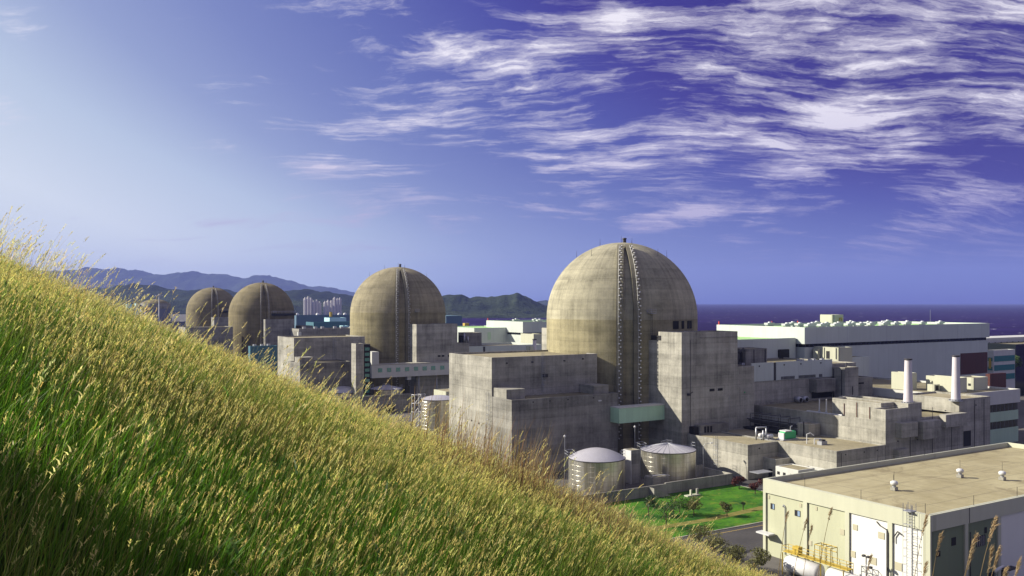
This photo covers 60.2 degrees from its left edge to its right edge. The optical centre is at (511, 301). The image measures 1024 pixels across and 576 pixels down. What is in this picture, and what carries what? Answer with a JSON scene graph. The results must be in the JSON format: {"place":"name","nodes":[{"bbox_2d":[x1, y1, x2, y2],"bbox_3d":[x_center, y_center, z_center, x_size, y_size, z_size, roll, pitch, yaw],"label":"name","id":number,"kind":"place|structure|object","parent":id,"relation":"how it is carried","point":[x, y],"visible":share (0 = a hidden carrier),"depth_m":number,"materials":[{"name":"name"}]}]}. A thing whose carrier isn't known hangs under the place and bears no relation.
{"place":"outdoors","nodes":[
{"label":"outdoors","id":0,"kind":"place"},
{"bbox_2d":[139,299,171,320],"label":"old reactor building","id":1,"kind":"structure","parent":0,"point":[165,308],"depth_m":1011.48,"materials":[{"name":"grey concrete"}]},
{"bbox_2d":[37,267,355,295],"bbox_3d":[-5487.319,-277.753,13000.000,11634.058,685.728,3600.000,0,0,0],"label":"mountains","id":2,"kind":"structure","parent":0,"point":[191,280],"depth_m":12520.66,"materials":[{"name":"blue"}]},
{"bbox_2d":[179,326,232,358],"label":"fuel building","id":3,"kind":"structure","parent":0,"point":[218,331],"depth_m":595.84,"materials":[{"name":"grey concrete"}]},
{"bbox_2d":[186,285,232,325],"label":"containment building","id":4,"kind":"structure","parent":0,"point":[212,297],"depth_m":796.38,"materials":[{"name":"brown concrete"}]},
{"bbox_2d":[70,283,353,306],"bbox_3d":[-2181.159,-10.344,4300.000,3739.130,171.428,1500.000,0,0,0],"label":"wooded hills","id":5,"kind":"structure","parent":0,"point":[185,295],"depth_m":4077.17,"materials":[{"name":"plant"}]},
{"bbox_2d":[211,317,227,325],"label":"auxiliary tower","id":6,"kind":"structure","parent":0,"point":[222,321],"depth_m":781.33,"materials":[{"name":"grey concrete"}]},
{"bbox_2d":[100,299,350,314],"bbox_3d":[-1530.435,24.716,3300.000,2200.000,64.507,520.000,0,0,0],"label":"wooded ridge","id":7,"kind":"structure","parent":0,"point":[178,306],"depth_m":3207.30,"materials":[{"name":"plant"}]},
{"bbox_2d":[248,344,276,380],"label":"teal building","id":8,"kind":"structure","parent":0,"point":[262,348],"depth_m":474.25,"materials":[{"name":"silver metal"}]},
{"bbox_2d":[294,313,349,327],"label":"blue hall","id":9,"kind":"structure","parent":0,"point":[302,319],"depth_m":989.06,"materials":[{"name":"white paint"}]},
{"bbox_2d":[306,321,349,327],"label":"blue hall","id":10,"kind":"structure","parent":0,"point":[329,324],"depth_m":768.39,"materials":[{"name":"metal"}]},
{"bbox_2d":[324,317,345,321],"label":"cyan hall","id":11,"kind":"structure","parent":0,"point":[326,319],"depth_m":906.64,"materials":[{"name":"metal"}]},
{"bbox_2d":[0,205,776,575],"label":"grassy hillside","id":12,"kind":"structure","parent":0,"point":[92,528],"depth_m":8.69,"materials":[{"name":"green plant"}]},
{"bbox_2d":[914,513,928,575],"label":"reed","id":13,"kind":"object","parent":12,"relation":"on","point":[925,521],"visible":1,"depth_m":11.31,"materials":[{"name":"plant"}]},
{"bbox_2d":[933,531,943,573],"bbox_3d":[4.961,4.361,10.582,0.329,3.308,0.256,0,0,0],"label":"reed","id":14,"kind":"object","parent":12,"relation":"on","point":[939,542],"visible":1,"depth_m":10.48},
{"bbox_2d":[964,532,978,575],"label":"reed","id":15,"kind":"object","parent":12,"relation":"on","point":[974,540],"visible":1,"depth_m":9.94,"materials":[{"name":"plant"}]},
{"bbox_2d":[980,516,999,575],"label":"reed","id":16,"kind":"object","parent":12,"relation":"on","point":[994,528],"visible":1,"depth_m":9.65,"materials":[{"name":"plant"}]},
{"bbox_2d":[987,543,994,572],"bbox_3d":[5.140,4.317,9.435,0.249,3.418,0.394,0,0,-36],"label":"reed","id":17,"kind":"object","parent":12,"relation":"on","point":[992,549],"visible":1,"depth_m":9.52,"materials":[{"name":"plant"}]},
{"bbox_2d":[991,545,1002,575],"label":"reed","id":18,"kind":"object","parent":12,"relation":"on","point":[996,556],"visible":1,"depth_m":10.07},
{"bbox_2d":[350,264,445,393],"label":"containment building","id":19,"kind":"structure","parent":0,"point":[389,306],"depth_m":409.01,"materials":[{"name":"concrete"}]},
{"bbox_2d":[370,351,448,393],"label":"link building","id":20,"kind":"structure","parent":0,"point":[407,370],"depth_m":392.61,"materials":[{"name":"concrete"}]},
{"bbox_2d":[434,389,448,395],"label":"valve house","id":21,"kind":"structure","parent":0,"point":[441,391],"depth_m":340.39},
{"bbox_2d":[446,315,461,325],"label":"blue hall","id":22,"kind":"structure","parent":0,"point":[455,319],"depth_m":825.16,"materials":[{"name":"metal"}]},
{"bbox_2d":[442,293,546,317],"bbox_3d":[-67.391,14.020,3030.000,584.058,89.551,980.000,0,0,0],"label":"wooded headland","id":23,"kind":"structure","parent":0,"point":[516,305],"depth_m":2806.16,"materials":[{"name":"plant"}]},
{"bbox_2d":[469,342,540,351],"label":"auxiliary range","id":24,"kind":"structure","parent":0,"point":[500,346],"depth_m":428.43,"materials":[{"name":"grey metal"}]},
{"bbox_2d":[458,333,468,342],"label":"machinery","id":25,"kind":"object","parent":24,"relation":"on","point":[461,338],"visible":0.59,"depth_m":432.84,"materials":[{"name":"black"}]},
{"bbox_2d":[458,332,481,345],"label":"plant room","id":26,"kind":"object","parent":24,"relation":"on","point":[475,338],"visible":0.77,"depth_m":443.06,"materials":[{"name":"grey concrete"}]},
{"bbox_2d":[0,0,1023,303],"label":"sky","id":27,"kind":"structure","parent":0,"point":[774,151],"materials":[{"name":"blue"}]},
{"bbox_2d":[486,318,546,349],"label":"turbine hall","id":28,"kind":"structure","parent":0,"point":[515,329],"depth_m":473.18,"materials":[{"name":"silver metal"}]},
{"bbox_2d":[521,333,541,348],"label":"stair cabin","id":29,"kind":"object","parent":28,"relation":"on","point":[527,337],"visible":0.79,"depth_m":457.65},
{"bbox_2d":[449,350,617,473],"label":"fuel building","id":30,"kind":"structure","parent":0,"point":[559,395],"depth_m":235.62,"materials":[{"name":"concrete"}]},
{"bbox_2d":[545,477,643,495],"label":"tank yard","id":31,"kind":"structure","parent":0,"point":[627,485],"depth_m":213.44,"materials":[{"name":"concrete"}]},
{"bbox_2d":[564,447,625,491],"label":"storage tank","id":32,"kind":"object","parent":31,"relation":"on","point":[593,462],"visible":0.98,"depth_m":207.22,"materials":[{"name":"grey metal"}]},
{"bbox_2d":[575,465,732,504],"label":"retaining wall","id":33,"kind":"structure","parent":31,"relation":"on","point":[712,478],"depth_m":205.67,"materials":[{"name":"grey concrete"}]},
{"bbox_2d":[644,474,669,486],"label":"pump hut","id":34,"kind":"object","parent":31,"relation":"on","point":[653,479],"visible":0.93,"depth_m":209.79,"materials":[{"name":"grey concrete"}]},
{"bbox_2d":[636,440,696,481],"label":"storage tank","id":35,"kind":"object","parent":31,"relation":"on","point":[676,462],"visible":0.98,"depth_m":219.04,"materials":[{"name":"grey metal"}]},
{"bbox_2d":[171,314,1023,575],"bbox_3d":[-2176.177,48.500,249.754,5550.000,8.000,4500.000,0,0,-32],"label":"ground","id":36,"kind":"structure","parent":0,"point":[771,566],"depth_m":278.62,"materials":[{"name":"concrete"}]},
{"bbox_2d":[140,321,185,332],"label":"long store","id":37,"kind":"structure","parent":36,"relation":"on","point":[183,323],"depth_m":920.16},
{"bbox_2d":[228,281,295,361],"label":"containment building","id":38,"kind":"structure","parent":36,"relation":"on","point":[254,304],"depth_m":620.56,"materials":[{"name":"brown concrete"}]},
{"bbox_2d":[262,319,293,364],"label":"auxiliary tower","id":39,"kind":"structure","parent":36,"relation":"on","point":[277,328],"depth_m":616.10,"materials":[{"name":"grey concrete"}]},
{"bbox_2d":[290,326,349,335],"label":"long store","id":40,"kind":"structure","parent":36,"relation":"on","point":[334,330],"depth_m":610.94,"materials":[{"name":"grey concrete"}]},
{"bbox_2d":[278,335,364,397],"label":"fuel building","id":41,"kind":"structure","parent":36,"relation":"on","point":[335,350],"depth_m":382.45,"materials":[{"name":"concrete"}]},
{"bbox_2d":[326,386,352,406],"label":"storage tank","id":42,"kind":"object","parent":36,"relation":"on","point":[344,389],"visible":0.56,"depth_m":364.68,"materials":[{"name":"grey metal"}]},
{"bbox_2d":[351,343,363,395],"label":"concrete pylon","id":43,"kind":"object","parent":36,"relation":"on","point":[357,360],"visible":0.85,"depth_m":363.26,"materials":[{"name":"concrete"}]},
{"bbox_2d":[364,344,369,395],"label":"stair tower","id":44,"kind":"structure","parent":36,"relation":"on","point":[367,364],"depth_m":368.60,"materials":[{"name":"teal"}]},
{"bbox_2d":[338,393,411,412],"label":"switch house","id":45,"kind":"structure","parent":36,"relation":"on","point":[401,402],"depth_m":355.36,"materials":[{"name":"grey concrete"}]},
{"bbox_2d":[370,383,402,394],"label":"storage tank","id":46,"kind":"object","parent":36,"relation":"on","point":[384,389],"visible":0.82,"depth_m":376.75,"materials":[{"name":"grey metal"}]},
{"bbox_2d":[411,394,421,427],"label":"scaffold stair","id":47,"kind":"object","parent":36,"relation":"on","point":[418,411],"visible":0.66,"depth_m":308.24,"materials":[{"name":"metal"}]},
{"bbox_2d":[419,393,448,432],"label":"storage tank","id":48,"kind":"object","parent":36,"relation":"on","point":[443,401],"visible":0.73,"depth_m":299.46,"materials":[{"name":"grey metal"}]},
{"bbox_2d":[410,323,468,399],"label":"auxiliary tower","id":49,"kind":"structure","parent":36,"relation":"on","point":[434,342],"depth_m":404.49,"materials":[{"name":"concrete"}]},
{"bbox_2d":[457,325,507,342],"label":"turbine annex","id":50,"kind":"object","parent":36,"relation":"on","point":[490,334],"visible":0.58,"depth_m":477.18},
{"bbox_2d":[542,328,546,349],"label":"dome annex","id":51,"kind":"object","parent":36,"relation":"on","point":[544,338],"visible":0.13,"depth_m":297.90,"materials":[{"name":"concrete"}]},
{"bbox_2d":[547,238,697,454],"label":"containment building","id":52,"kind":"structure","parent":36,"relation":"on","point":[614,307],"depth_m":252.24,"materials":[{"name":"concrete"}]},
{"bbox_2d":[594,484,762,538],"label":"lawn","id":53,"kind":"structure","parent":36,"relation":"on","point":[731,494],"depth_m":188.47,"materials":[{"name":"green plant"}]},
{"bbox_2d":[644,495,658,515],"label":"shrub","id":54,"kind":"object","parent":53,"relation":"on","point":[647,499],"visible":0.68,"depth_m":182.63,"materials":[{"name":"green plant"}]},
{"bbox_2d":[672,495,688,513],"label":"shrub","id":55,"kind":"object","parent":53,"relation":"on","point":[680,505],"visible":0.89,"depth_m":183.81,"materials":[{"name":"green plant"}]},
{"bbox_2d":[686,495,702,515],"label":"shrub","id":56,"kind":"object","parent":53,"relation":"on","point":[694,505],"visible":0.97,"depth_m":182.83,"materials":[{"name":"green plant"}]},
{"bbox_2d":[644,506,762,531],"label":"dry lawn strip","id":57,"kind":"object","parent":53,"relation":"on","point":[720,516],"visible":0.46,"depth_m":180.64,"materials":[{"name":"plant"}]},
{"bbox_2d":[647,494,678,524],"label":"shrub","id":58,"kind":"object","parent":57,"relation":"on","point":[665,509],"visible":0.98,"depth_m":174.01,"materials":[{"name":"green plant"}]},
{"bbox_2d":[719,501,731,515],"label":"shrub","id":59,"kind":"object","parent":57,"relation":"on","point":[725,506],"visible":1,"depth_m":182.60,"materials":[{"name":"green plant"}]},
{"bbox_2d":[730,476,744,488],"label":"red tree","id":60,"kind":"object","parent":53,"relation":"on","point":[736,480],"visible":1,"depth_m":208.99,"materials":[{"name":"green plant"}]},
{"bbox_2d":[748,479,762,493],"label":"red tree","id":61,"kind":"object","parent":53,"relation":"on","point":[752,486],"visible":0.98,"depth_m":203.34,"materials":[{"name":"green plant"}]},
{"bbox_2d":[649,330,753,445],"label":"auxiliary tower","id":62,"kind":"structure","parent":36,"relation":"on","point":[701,382],"depth_m":243.63,"materials":[{"name":"concrete"}]},
{"bbox_2d":[610,403,664,423],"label":"footbridge","id":63,"kind":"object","parent":62,"relation":"attached to","point":[635,413],"visible":1,"depth_m":239.13,"materials":[{"name":"metal"}]},
{"bbox_2d":[689,426,698,434],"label":"doorway","id":64,"kind":"structure","parent":62,"relation":"in","point":[694,430],"depth_m":238.72,"materials":[{"name":"black"}]},
{"bbox_2d":[671,484,762,538],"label":"kerb","id":65,"kind":"structure","parent":36,"relation":"on","point":[726,528],"depth_m":173.50,"materials":[{"name":"concrete"}]},
{"bbox_2d":[703,530,730,558],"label":"bush","id":66,"kind":"object","parent":36,"relation":"on","point":[720,540],"visible":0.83,"depth_m":152.04,"materials":[{"name":"green plant"}]},
{"bbox_2d":[687,432,777,479],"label":"pump building","id":67,"kind":"structure","parent":36,"relation":"on","point":[737,455],"depth_m":226.13,"materials":[{"name":"concrete"}]},
{"bbox_2d":[724,544,746,567],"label":"bush","id":68,"kind":"object","parent":36,"relation":"on","point":[735,554],"visible":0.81,"depth_m":145.91,"materials":[{"name":"green plant"}]},
{"bbox_2d":[747,546,770,571],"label":"bush","id":69,"kind":"object","parent":36,"relation":"on","point":[756,561],"visible":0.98,"depth_m":142.30,"materials":[{"name":"green plant"}]},
{"bbox_2d":[738,335,795,358],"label":"turbine annex","id":70,"kind":"object","parent":36,"relation":"on","point":[780,347],"visible":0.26,"depth_m":308.52,"materials":[{"name":"grey metal"}]},
{"bbox_2d":[778,349,788,358],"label":"doorway","id":71,"kind":"structure","parent":70,"relation":"in","point":[782,353],"depth_m":309.08,"materials":[{"name":"black"}]},
{"bbox_2d":[763,455,790,477],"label":"annex hut","id":72,"kind":"object","parent":36,"relation":"on","point":[770,463],"visible":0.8,"depth_m":221.25,"materials":[{"name":"concrete"}]},
{"bbox_2d":[776,464,814,475],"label":"equipment cabin","id":73,"kind":"object","parent":36,"relation":"on","point":[785,469],"visible":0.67,"depth_m":213.81,"materials":[{"name":"white"}]},
{"bbox_2d":[751,357,855,402],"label":"auxiliary range","id":74,"kind":"structure","parent":36,"relation":"on","point":[783,379],"depth_m":269.14,"materials":[{"name":"concrete"}]},
{"bbox_2d":[738,348,744,364],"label":"machinery","id":75,"kind":"object","parent":74,"relation":"on","point":[740,356],"visible":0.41,"depth_m":266.77,"materials":[{"name":"black"}]},
{"bbox_2d":[738,347,766,365],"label":"plant room","id":76,"kind":"object","parent":74,"relation":"on","point":[750,355],"visible":0.59,"depth_m":269.55,"materials":[{"name":"grey concrete"}]},
{"bbox_2d":[813,346,851,361],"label":"stair cabin","id":77,"kind":"object","parent":74,"relation":"on","point":[837,353],"visible":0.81,"depth_m":307.06,"materials":[{"name":"beige"}]},
{"bbox_2d":[722,428,884,468],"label":"pump building","id":78,"kind":"structure","parent":36,"relation":"on","point":[834,452],"depth_m":218.69,"materials":[{"name":"concrete"}]},
{"bbox_2d":[755,426,774,439],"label":"pump set","id":79,"kind":"object","parent":78,"relation":"on","point":[763,435],"visible":1,"depth_m":229.96,"materials":[{"name":"silver metal"}]},
{"bbox_2d":[743,412,799,434],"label":"pipe rack","id":80,"kind":"object","parent":78,"relation":"on","point":[772,429],"visible":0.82,"depth_m":245.04,"materials":[{"name":"grey metal"}]},
{"bbox_2d":[775,426,798,440],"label":"generator","id":81,"kind":"object","parent":78,"relation":"on","point":[786,435],"visible":1,"depth_m":229.44,"materials":[{"name":"green metal"}]},
{"bbox_2d":[797,421,819,436],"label":"junction box","id":82,"kind":"object","parent":78,"relation":"on","point":[805,428],"visible":0.97,"depth_m":235.48,"materials":[{"name":"metal"}]},
{"bbox_2d":[806,433,826,444],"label":"vent unit","id":83,"kind":"object","parent":78,"relation":"on","point":[822,442],"visible":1,"depth_m":221.98,"materials":[{"name":"silver metal"}]},
{"bbox_2d":[783,555,824,575],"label":"storage tank","id":84,"kind":"object","parent":36,"relation":"on","point":[810,569],"visible":0.95,"depth_m":140.91,"materials":[{"name":"metal"}]},
{"bbox_2d":[782,542,853,575],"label":"walkway","id":85,"kind":"structure","parent":36,"relation":"on","point":[795,549],"depth_m":138.76,"materials":[{"name":"yellow metal"}]},
{"bbox_2d":[825,567,861,575],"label":"storage tank","id":86,"kind":"object","parent":36,"relation":"on","point":[831,571],"visible":0.99,"depth_m":135.44,"materials":[{"name":"metal"}]},
{"bbox_2d":[832,363,857,397],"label":"concrete block","id":87,"kind":"structure","parent":36,"relation":"on","point":[846,379],"depth_m":275.46,"materials":[{"name":"grey concrete"}]},
{"bbox_2d":[858,376,872,395],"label":"concrete block","id":88,"kind":"structure","parent":36,"relation":"on","point":[865,385],"depth_m":280.65,"materials":[{"name":"grey"}]},
{"bbox_2d":[754,391,989,459],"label":"intake building","id":89,"kind":"structure","parent":36,"relation":"on","point":[931,422],"depth_m":233.41,"materials":[{"name":"concrete"}]},
{"bbox_2d":[794,396,808,402],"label":"vent fan","id":90,"kind":"object","parent":89,"relation":"on","point":[800,399],"visible":1,"depth_m":265.95},
{"bbox_2d":[807,399,842,415],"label":"standpipe","id":91,"kind":"object","parent":89,"relation":"on","point":[819,411],"visible":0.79,"depth_m":237.94,"materials":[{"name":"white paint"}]},
{"bbox_2d":[901,358,914,402],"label":"exhaust stack","id":92,"kind":"object","parent":89,"relation":"on","point":[908,392],"visible":0.96,"depth_m":228.67,"materials":[{"name":"silver metal"}]},
{"bbox_2d":[949,355,962,401],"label":"exhaust stack","id":93,"kind":"object","parent":89,"relation":"on","point":[955,391],"visible":1,"depth_m":236.16,"materials":[{"name":"silver metal"}]},
{"bbox_2d":[869,376,1019,444],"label":"works building","id":94,"kind":"structure","parent":36,"relation":"on","point":[1003,415],"depth_m":278.04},
{"bbox_2d":[852,355,868,375],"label":"white block","id":95,"kind":"structure","parent":94,"relation":"on","point":[862,363],"depth_m":310.87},
{"bbox_2d":[891,371,916,389],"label":"roof cabin","id":96,"kind":"object","parent":94,"relation":"on","point":[897,379],"visible":0.66,"depth_m":285.53,"materials":[{"name":"beige"}]},
{"bbox_2d":[927,384,939,390],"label":"vent box","id":97,"kind":"object","parent":94,"relation":"on","point":[933,387],"visible":0.94,"depth_m":278.82,"materials":[{"name":"beige"}]},
{"bbox_2d":[926,375,966,392],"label":"roof cabin","id":98,"kind":"object","parent":94,"relation":"on","point":[944,382],"visible":0.65,"depth_m":278.71,"materials":[{"name":"beige metal"}]},
{"bbox_2d":[960,376,987,390],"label":"roof cabin","id":99,"kind":"object","parent":94,"relation":"on","point":[974,383],"visible":0.77,"depth_m":282.61,"materials":[{"name":"beige"}]},
{"bbox_2d":[986,373,1005,387],"bbox_3d":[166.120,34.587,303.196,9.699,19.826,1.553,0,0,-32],"label":"brown shed","id":100,"kind":"structure","parent":94,"relation":"on","point":[996,379],"depth_m":302.33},
{"bbox_2d":[988,342,1023,395],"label":"glass office","id":101,"kind":"structure","parent":36,"relation":"on","point":[1018,347],"depth_m":417.59,"materials":[{"name":"black"}]},
{"bbox_2d":[623,448,639,483],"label":"valve house","id":102,"kind":"structure","parent":0,"point":[632,466],"depth_m":215.84,"materials":[{"name":"grey concrete"}]},
{"bbox_2d":[686,524,715,545],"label":"bush","id":103,"kind":"object","parent":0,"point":[699,530],"visible":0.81,"depth_m":157.93,"materials":[{"name":"green plant"}]},
{"bbox_2d":[670,523,762,557],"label":"road","id":104,"kind":"structure","parent":0,"point":[748,538],"depth_m":165.75,"materials":[{"name":"asphalt"}]},
{"bbox_2d":[462,304,1023,335],"bbox_3d":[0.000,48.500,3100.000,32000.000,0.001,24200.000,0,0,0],"label":"sea","id":105,"kind":"structure","parent":0,"point":[1004,319],"depth_m":3280.01,"materials":[{"name":"liquid"}]},
{"bbox_2d":[733,477,762,489],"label":"side road","id":106,"kind":"structure","parent":0,"point":[746,483],"depth_m":215.84,"materials":[{"name":"asphalt"}]},
{"bbox_2d":[717,321,989,380],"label":"turbine hall","id":107,"kind":"structure","parent":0,"point":[930,348],"depth_m":341.21,"materials":[{"name":"silver metal"}]},
{"bbox_2d":[820,314,842,323],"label":"roof penthouse","id":108,"kind":"object","parent":107,"relation":"on","point":[831,318],"visible":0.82,"depth_m":354.86,"materials":[{"name":"white paint"}]},
{"bbox_2d":[756,442,1023,575],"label":"warehouse","id":109,"kind":"structure","parent":0,"point":[877,517],"depth_m":143.41,"materials":[{"name":"beige concrete"}]},
{"bbox_2d":[890,480,897,490],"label":"turbine vent","id":110,"kind":"object","parent":109,"relation":"on","point":[893,483],"visible":1,"depth_m":149.79,"materials":[{"name":"metal"}]},
{"bbox_2d":[977,535,985,546],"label":"window","id":111,"kind":"structure","parent":109,"relation":"in","point":[981,541],"depth_m":135.82,"materials":[{"name":"black"}]},
{"bbox_2d":[988,349,1014,387],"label":"office block","id":112,"kind":"structure","parent":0,"point":[1001,360],"depth_m":389.42,"materials":[{"name":"white"}]},
{"bbox_2d":[986,335,1023,342],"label":"jetty building","id":113,"kind":"structure","parent":0,"point":[1007,338],"depth_m":440.89,"materials":[{"name":"white paint"}]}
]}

